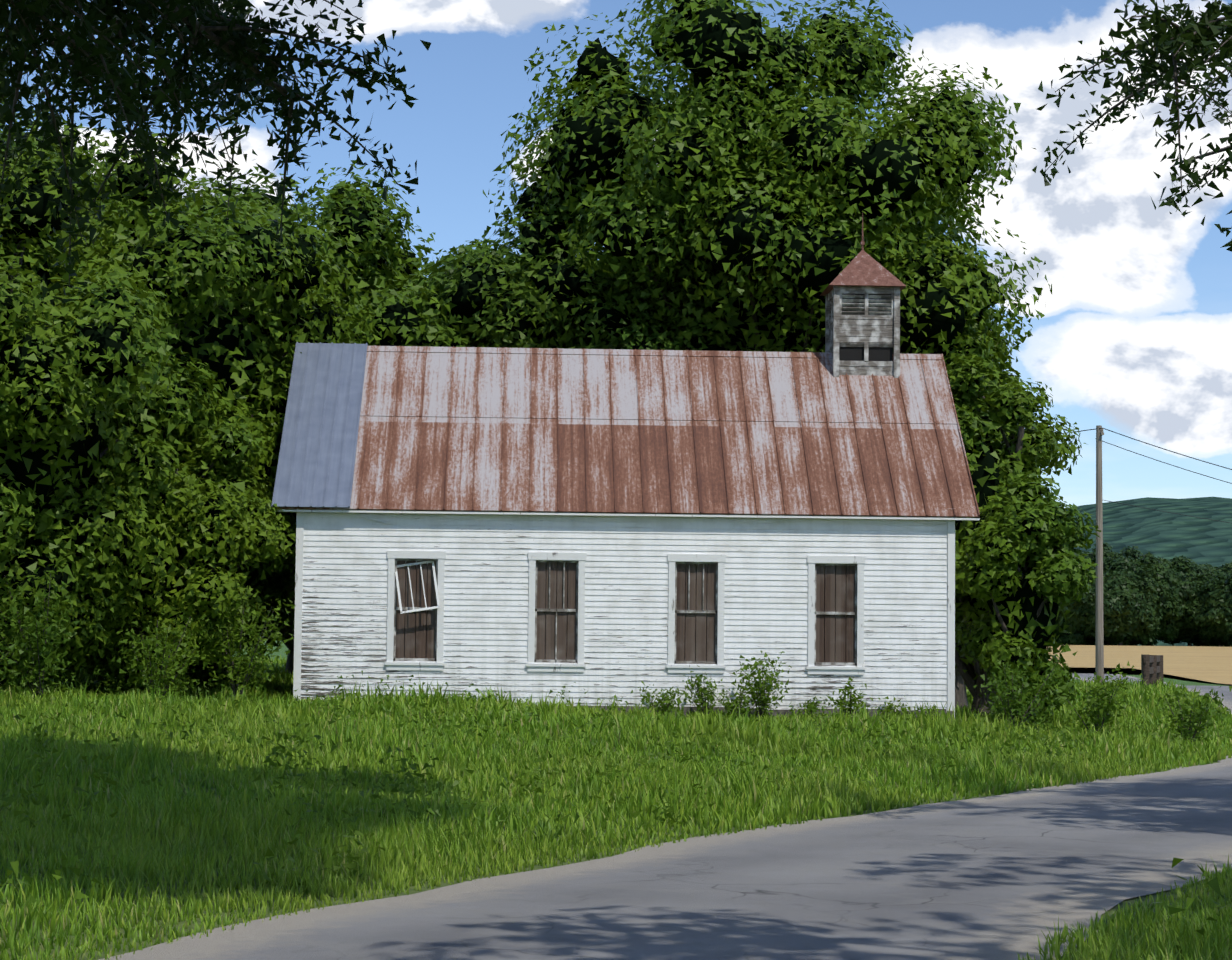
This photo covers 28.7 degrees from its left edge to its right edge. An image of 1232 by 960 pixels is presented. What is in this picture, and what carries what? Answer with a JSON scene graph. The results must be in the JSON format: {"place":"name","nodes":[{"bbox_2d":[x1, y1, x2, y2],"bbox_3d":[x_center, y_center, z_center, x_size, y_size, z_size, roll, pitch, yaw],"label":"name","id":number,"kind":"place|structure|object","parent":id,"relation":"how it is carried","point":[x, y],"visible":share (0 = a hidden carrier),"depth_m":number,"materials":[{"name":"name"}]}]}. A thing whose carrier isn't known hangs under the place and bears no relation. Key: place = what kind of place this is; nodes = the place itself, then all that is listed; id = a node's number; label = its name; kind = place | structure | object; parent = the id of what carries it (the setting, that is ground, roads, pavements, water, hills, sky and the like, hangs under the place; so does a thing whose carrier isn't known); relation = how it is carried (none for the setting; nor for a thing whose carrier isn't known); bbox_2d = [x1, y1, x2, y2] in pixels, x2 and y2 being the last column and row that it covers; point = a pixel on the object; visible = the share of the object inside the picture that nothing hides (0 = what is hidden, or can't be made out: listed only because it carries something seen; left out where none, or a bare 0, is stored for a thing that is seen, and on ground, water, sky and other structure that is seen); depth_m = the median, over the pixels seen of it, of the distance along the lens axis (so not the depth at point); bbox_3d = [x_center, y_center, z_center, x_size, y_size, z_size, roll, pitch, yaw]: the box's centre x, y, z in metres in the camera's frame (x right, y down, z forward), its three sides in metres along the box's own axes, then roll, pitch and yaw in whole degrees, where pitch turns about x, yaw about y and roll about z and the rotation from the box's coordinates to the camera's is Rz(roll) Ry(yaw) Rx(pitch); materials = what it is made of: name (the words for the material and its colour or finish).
{"place":"outdoors","nodes":[
{"label":"outdoors","id":0,"kind":"place"},
{"bbox_2d":[0,641,1231,959],"bbox_3d":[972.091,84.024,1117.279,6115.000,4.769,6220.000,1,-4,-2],"label":"ground","id":1,"kind":"structure","parent":0,"point":[1110,911],"depth_m":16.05,"materials":[{"name":"green plant"}]},
{"bbox_2d":[0,641,25,674],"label":"bush","id":2,"kind":"object","parent":1,"relation":"on","point":[9,661],"depth_m":37.37,"materials":[{"name":"green plant"}]},
{"bbox_2d":[0,560,84,699],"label":"bush","id":3,"kind":"object","parent":1,"relation":"on","point":[46,659],"depth_m":38.35,"materials":[{"name":"green plant"}]},
{"bbox_2d":[0,81,88,274],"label":"tree","id":4,"kind":"object","parent":1,"relation":"on","point":[4,137],"depth_m":46.36,"materials":[{"name":"green plant"}]},
{"bbox_2d":[0,141,226,686],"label":"tree","id":5,"kind":"object","parent":1,"relation":"on","point":[75,385],"depth_m":39.77,"materials":[{"name":"green plant"}]},
{"bbox_2d":[4,108,269,672],"bbox_3d":[-13.436,-1.935,54.685,11.950,13.363,12.793,1,-4,-2],"label":"tree","id":6,"kind":"object","parent":1,"relation":"on","point":[92,169],"depth_m":53.56,"materials":[{"name":"green plant"}]},
{"bbox_2d":[111,600,215,698],"bbox_3d":[-7.464,2.884,39.971,1.716,1.840,1.996,1,-4,-2],"label":"bush","id":7,"kind":"object","parent":1,"relation":"on","point":[166,660],"depth_m":39.78,"materials":[{"name":"green plant"}]},
{"bbox_2d":[78,420,295,695],"bbox_3d":[-7.892,1.527,42.914,5.244,5.169,5.069,1,-4,-2],"label":"tree","id":8,"kind":"object","parent":1,"relation":"on","point":[243,526],"depth_m":41.45,"materials":[{"name":"green plant"}]},
{"bbox_2d":[51,132,380,689],"bbox_3d":[-9.356,-1.175,47.154,10.087,11.090,9.967,1,-4,-2],"label":"tree","id":9,"kind":"object","parent":1,"relation":"on","point":[267,388],"depth_m":45.48,"materials":[{"name":"green plant"}]},
{"bbox_2d":[170,375,293,688],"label":"tree","id":10,"kind":"object","parent":1,"relation":"on","point":[271,588],"depth_m":45.16,"materials":[{"name":"green plant"}]},
{"bbox_2d":[93,161,374,309],"bbox_3d":[-11.674,-1.358,63.947,12.751,13.564,12.489,1,-4,-2],"label":"tree","id":11,"kind":"object","parent":1,"relation":"on","point":[259,196],"depth_m":62.01,"materials":[{"name":"green plant"}]},
{"bbox_2d":[180,336,295,681],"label":"tree","id":12,"kind":"object","parent":1,"relation":"on","point":[289,578],"depth_m":49.88,"materials":[{"name":"green plant"}]},
{"bbox_2d":[187,589,295,697],"bbox_3d":[-6.468,2.870,41.162,1.981,2.002,1.786,1,-4,-2],"label":"bush","id":13,"kind":"object","parent":1,"relation":"on","point":[236,637],"depth_m":41.09,"materials":[{"name":"green plant"}]},
{"bbox_2d":[164,159,486,675],"bbox_3d":[-7.079,-1.296,56.394,12.220,12.636,12.435,1,-4,-2],"label":"tree","id":14,"kind":"object","parent":1,"relation":"on","point":[386,246],"depth_m":54.73,"materials":[{"name":"green plant"}]},
{"bbox_2d":[319,239,515,295],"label":"tree","id":15,"kind":"object","parent":1,"relation":"on","point":[465,252],"depth_m":66.46,"materials":[{"name":"green plant"}]},
{"bbox_2d":[327,198,721,349],"bbox_3d":[-2.007,-0.641,55.721,12.080,11.455,10.890,1,-4,-2],"label":"tree","id":16,"kind":"object","parent":1,"relation":"on","point":[517,271],"depth_m":52.46,"materials":[{"name":"green plant"}]},
{"bbox_2d":[301,512,947,712],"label":"wall","id":17,"kind":"structure","parent":1,"relation":"on","point":[345,597],"depth_m":42.34,"materials":[{"name":"white wood"}]},
{"bbox_2d":[393,559,856,665],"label":"church window sashes","id":18,"kind":"object","parent":17,"relation":"in","point":[676,612],"visible":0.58,"depth_m":42.38,"materials":[{"name":"wood"}]},
{"bbox_2d":[395,561,854,662],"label":"windows","id":19,"kind":"structure","parent":18,"relation":"in","point":[839,634],"depth_m":42.42,"materials":[{"name":"brown wood"}]},
{"bbox_2d":[272,345,979,516],"bbox_3d":[0.081,-0.846,46.195,12.440,3.351,7.719,1,-4,-2],"label":"rusty metal roof","id":20,"kind":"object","parent":17,"relation":"on","point":[505,429],"visible":0.92,"depth_m":44.14,"materials":[{"name":"brown metal"}]},
{"bbox_2d":[271,342,367,507],"bbox_3d":[-5.385,-1.079,44.039,1.370,3.363,3.890,1,-4,-2],"label":"metal roof section","id":21,"kind":"object","parent":20,"relation":"on","point":[317,457],"visible":1,"depth_m":43.89,"materials":[{"name":"grey metal"}]},
{"bbox_2d":[825,286,899,377],"bbox_3d":[4.757,-2.712,46.504,1.270,1.900,1.270,1,-4,-2],"label":"belfry","id":22,"kind":"object","parent":20,"relation":"on","point":[843,325],"visible":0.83,"depth_m":45.93,"materials":[{"name":"grey wood"}]},
{"bbox_2d":[820,213,905,295],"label":"belfry roof","id":23,"kind":"structure","parent":22,"relation":"on","point":[862,268],"depth_m":46.06,"materials":[{"name":"brown metal"}]},
{"bbox_2d":[839,294,892,370],"bbox_3d":[4.757,-2.701,46.504,1.040,1.880,1.040,1,-4,-2],"label":"cupola interior","id":24,"kind":"object","parent":22,"relation":"in","point":[857,353],"depth_m":45.97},
{"bbox_2d":[275,509,979,716],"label":"building trim","id":25,"kind":"structure","parent":17,"relation":"attached to","point":[580,665],"depth_m":42.30,"materials":[{"name":"white wood"}]},
{"bbox_2d":[637,680,686,716],"bbox_3d":[0.787,3.812,41.723,0.857,0.678,0.913,1,-4,-2],"label":"bush","id":26,"kind":"object","parent":1,"relation":"on","point":[661,705],"depth_m":41.72,"materials":[{"name":"green plant"}]},
{"bbox_2d":[681,665,724,714],"bbox_3d":[1.493,3.696,41.810,0.833,0.976,0.954,1,-4,-2],"label":"bush","id":27,"kind":"object","parent":1,"relation":"on","point":[710,698],"depth_m":41.71,"materials":[{"name":"green plant"}]},
{"bbox_2d":[713,679,760,716],"bbox_3d":[2.050,3.812,41.501,0.875,0.782,0.857,1,-4,-2],"label":"bush","id":28,"kind":"object","parent":1,"relation":"on","point":[729,705],"depth_m":41.45,"materials":[{"name":"green plant"}]},
{"bbox_2d":[467,0,1051,369],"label":"tree","id":29,"kind":"object","parent":1,"relation":"on","point":[642,171],"depth_m":51.28,"materials":[{"name":"green plant"}]},
{"bbox_2d":[566,706,952,719],"bbox_3d":[0.165,4.218,42.198,11.540,0.518,0.088,1,-4,-2],"label":"building foundation","id":30,"kind":"object","parent":1,"relation":"on","point":[774,712],"visible":0.06,"depth_m":42.26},
{"bbox_2d":[731,650,791,718],"bbox_3d":[2.532,3.605,41.714,1.050,1.299,1.254,1,-4,-2],"label":"bush","id":31,"kind":"object","parent":1,"relation":"on","point":[767,687],"depth_m":41.63,"materials":[{"name":"green plant"}]},
{"bbox_2d":[786,696,823,718],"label":"bush","id":32,"kind":"object","parent":1,"relation":"on","point":[808,707],"depth_m":41.81,"materials":[{"name":"green plant"}]},
{"bbox_2d":[826,677,872,713],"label":"bush","id":33,"kind":"object","parent":1,"relation":"on","point":[840,702],"depth_m":41.68,"materials":[{"name":"green plant"}]},
{"bbox_2d":[881,696,912,718],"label":"bush","id":34,"kind":"object","parent":1,"relation":"on","point":[892,708],"depth_m":41.85,"materials":[{"name":"green plant"}]},
{"bbox_2d":[907,702,941,720],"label":"bush","id":35,"kind":"object","parent":1,"relation":"on","point":[934,706],"depth_m":41.90,"materials":[{"name":"green plant"}]},
{"bbox_2d":[946,354,1060,716],"bbox_3d":[7.148,1.229,46.904,3.317,7.443,3.383,1,-4,-2],"label":"tree","id":36,"kind":"object","parent":1,"relation":"on","point":[963,399],"depth_m":46.66,"materials":[{"name":"green plant"}]},
{"bbox_2d":[934,281,1085,708],"bbox_3d":[7.352,0.302,52.172,5.532,9.773,4.744,1,-4,-2],"label":"tree","id":37,"kind":"object","parent":1,"relation":"on","point":[1000,360],"depth_m":51.88,"materials":[{"name":"green plant"}]},
{"bbox_2d":[973,648,1076,728],"bbox_3d":[6.986,3.634,41.275,1.702,1.528,1.405,4,-5,-46],"label":"bush","id":38,"kind":"object","parent":1,"relation":"on","point":[1020,704],"depth_m":41.26,"materials":[{"name":"green plant"}]},
{"bbox_2d":[955,470,1100,724],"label":"tree","id":39,"kind":"object","parent":1,"relation":"on","point":[1064,537],"depth_m":42.88,"materials":[{"name":"green plant"}]},
{"bbox_2d":[1052,569,1106,644],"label":"tree","id":40,"kind":"object","parent":1,"relation":"on","point":[1081,633],"depth_m":438.51,"materials":[{"name":"green plant"}]},
{"bbox_2d":[1053,661,1142,735],"bbox_3d":[8.031,3.697,40.344,1.401,1.369,1.660,1,-4,-2],"label":"bush","id":41,"kind":"object","parent":1,"relation":"on","point":[1094,703],"depth_m":40.23,"materials":[{"name":"green plant"}]},
{"bbox_2d":[1074,542,1121,558],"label":"tree","id":42,"kind":"object","parent":1,"relation":"on","point":[1107,546],"depth_m":482.03,"materials":[{"name":"green plant"}]},
{"bbox_2d":[1095,425,1103,681],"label":"utility pole","id":43,"kind":"object","parent":1,"relation":"on","point":[1099,651],"visible":0.85,"depth_m":84.41,"materials":[{"name":"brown wood"}]},
{"bbox_2d":[1062,428,1231,522],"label":"power lines","id":44,"kind":"object","parent":43,"relation":"attached to","point":[1162,462],"visible":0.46,"depth_m":85.28,"materials":[{"name":"black metal"}]},
{"bbox_2d":[1071,549,1133,644],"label":"tree","id":45,"kind":"object","parent":1,"relation":"on","point":[1107,553],"depth_m":453.14,"materials":[{"name":"green plant"}]},
{"bbox_2d":[1069,563,1178,645],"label":"tree","id":46,"kind":"object","parent":1,"relation":"on","point":[1127,622],"depth_m":433.63,"materials":[{"name":"green plant"}]},
{"bbox_2d":[1094,552,1200,645],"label":"tree","id":47,"kind":"object","parent":1,"relation":"on","point":[1174,578],"depth_m":441.26,"materials":[{"name":"green plant"}]},
{"bbox_2d":[1141,654,1162,685],"bbox_3d":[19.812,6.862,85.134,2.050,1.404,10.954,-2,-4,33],"label":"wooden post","id":48,"kind":"object","parent":1,"relation":"on","point":[1151,668],"visible":0.83,"depth_m":83.10,"materials":[{"name":"brown wood"}]},
{"bbox_2d":[1120,545,1195,570],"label":"tree","id":49,"kind":"object","parent":1,"relation":"on","point":[1137,556],"depth_m":466.38,"materials":[{"name":"green plant"}]},
{"bbox_2d":[1168,571,1202,645],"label":"tree","id":50,"kind":"object","parent":1,"relation":"on","point":[1185,635],"depth_m":447.97,"materials":[{"name":"green plant"}]},
{"bbox_2d":[1147,684,1231,743],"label":"bush","id":51,"kind":"object","parent":1,"relation":"on","point":[1197,714],"depth_m":38.88,"materials":[{"name":"green plant"}]},
{"bbox_2d":[1169,561,1225,645],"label":"tree","id":52,"kind":"object","parent":1,"relation":"on","point":[1204,568],"depth_m":464.14,"materials":[{"name":"green plant"}]},
{"bbox_2d":[1179,572,1231,646],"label":"tree","id":53,"kind":"object","parent":1,"relation":"on","point":[1187,622],"depth_m":442.33,"materials":[{"name":"green plant"}]},
{"bbox_2d":[1192,572,1231,646],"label":"tree","id":54,"kind":"object","parent":1,"relation":"on","point":[1220,603],"depth_m":436.30,"materials":[{"name":"green plant"}]},
{"bbox_2d":[1196,562,1231,574],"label":"tree","id":55,"kind":"object","parent":1,"relation":"on","point":[1229,571],"depth_m":471.34,"materials":[{"name":"green plant"}]},
{"bbox_2d":[1218,563,1231,571],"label":"tree","id":56,"kind":"object","parent":1,"relation":"on","point":[1222,568],"depth_m":471.83,"materials":[{"name":"green plant"}]},
{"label":"tree trunk","id":57,"kind":"object","parent":1,"relation":"on","visible":0},
{"bbox_2d":[0,0,154,286],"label":"tree branch","id":58,"kind":"object","parent":57,"relation":"attached to","point":[72,122],"visible":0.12,"depth_m":22.99,"materials":[{"name":"brown plant"}]},
{"bbox_2d":[0,0,200,306],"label":"tree leaves","id":59,"kind":"object","parent":58,"relation":"attached to","point":[68,268],"visible":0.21,"depth_m":23.05,"materials":[{"name":"green plant"}]},
{"bbox_2d":[0,0,197,249],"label":"tree branches","id":60,"kind":"object","parent":57,"relation":"attached to","point":[34,53],"visible":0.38,"depth_m":18.35,"materials":[{"name":"brown plant"}]},
{"bbox_2d":[35,0,365,235],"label":"tree branch","id":61,"kind":"object","parent":57,"relation":"attached to","point":[154,23],"visible":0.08,"depth_m":22.73,"materials":[{"name":"brown plant"}]},
{"bbox_2d":[0,0,430,275],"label":"tree branches","id":62,"kind":"object","parent":57,"relation":"attached to","point":[225,47],"visible":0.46,"depth_m":19.91,"materials":[{"name":"brown plant"}]},
{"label":"tree","id":63,"kind":"object","parent":1,"relation":"on","visible":0},
{"bbox_2d":[1032,33,1231,185],"bbox_3d":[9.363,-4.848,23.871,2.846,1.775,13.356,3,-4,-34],"label":"tree branch","id":64,"kind":"object","parent":63,"relation":"attached to","point":[1131,95],"visible":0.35,"depth_m":28.16,"materials":[{"name":"brown plant"}]},
{"bbox_2d":[1037,0,1231,205],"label":"tree branches","id":65,"kind":"object","parent":63,"relation":"attached to","point":[1175,61],"visible":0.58,"depth_m":20.67,"materials":[{"name":"brown plant"}]},
{"bbox_2d":[1177,146,1230,202],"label":"tree branches","id":66,"kind":"object","parent":63,"relation":"attached to","point":[1212,153],"visible":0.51,"depth_m":24.66,"materials":[{"name":"brown plant"}]},
{"bbox_2d":[1151,133,1231,251],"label":"tree leaves","id":67,"kind":"object","parent":66,"relation":"attached to","point":[1220,169],"visible":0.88,"depth_m":24.56,"materials":[{"name":"green plant"}]},
{"bbox_2d":[0,0,1231,507],"label":"sky","id":68,"kind":"structure","parent":0,"point":[1133,339],"materials":[{"name":"blue"}]},
{"bbox_2d":[99,669,1231,959],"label":"road","id":69,"kind":"structure","parent":0,"point":[1003,877],"depth_m":15.99,"materials":[{"name":"grey asphalt"}]},
{"bbox_2d":[1046,645,1231,683],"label":"wheat field","id":70,"kind":"structure","parent":0,"point":[1212,664],"depth_m":296.28,"materials":[{"name":"beige plant"}]},
{"bbox_2d":[1067,497,1231,645],"bbox_3d":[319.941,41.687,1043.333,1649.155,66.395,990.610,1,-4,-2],"label":"hills","id":71,"kind":"structure","parent":0,"point":[1166,535],"depth_m":833.74,"materials":[{"name":"green plant"}]}
]}

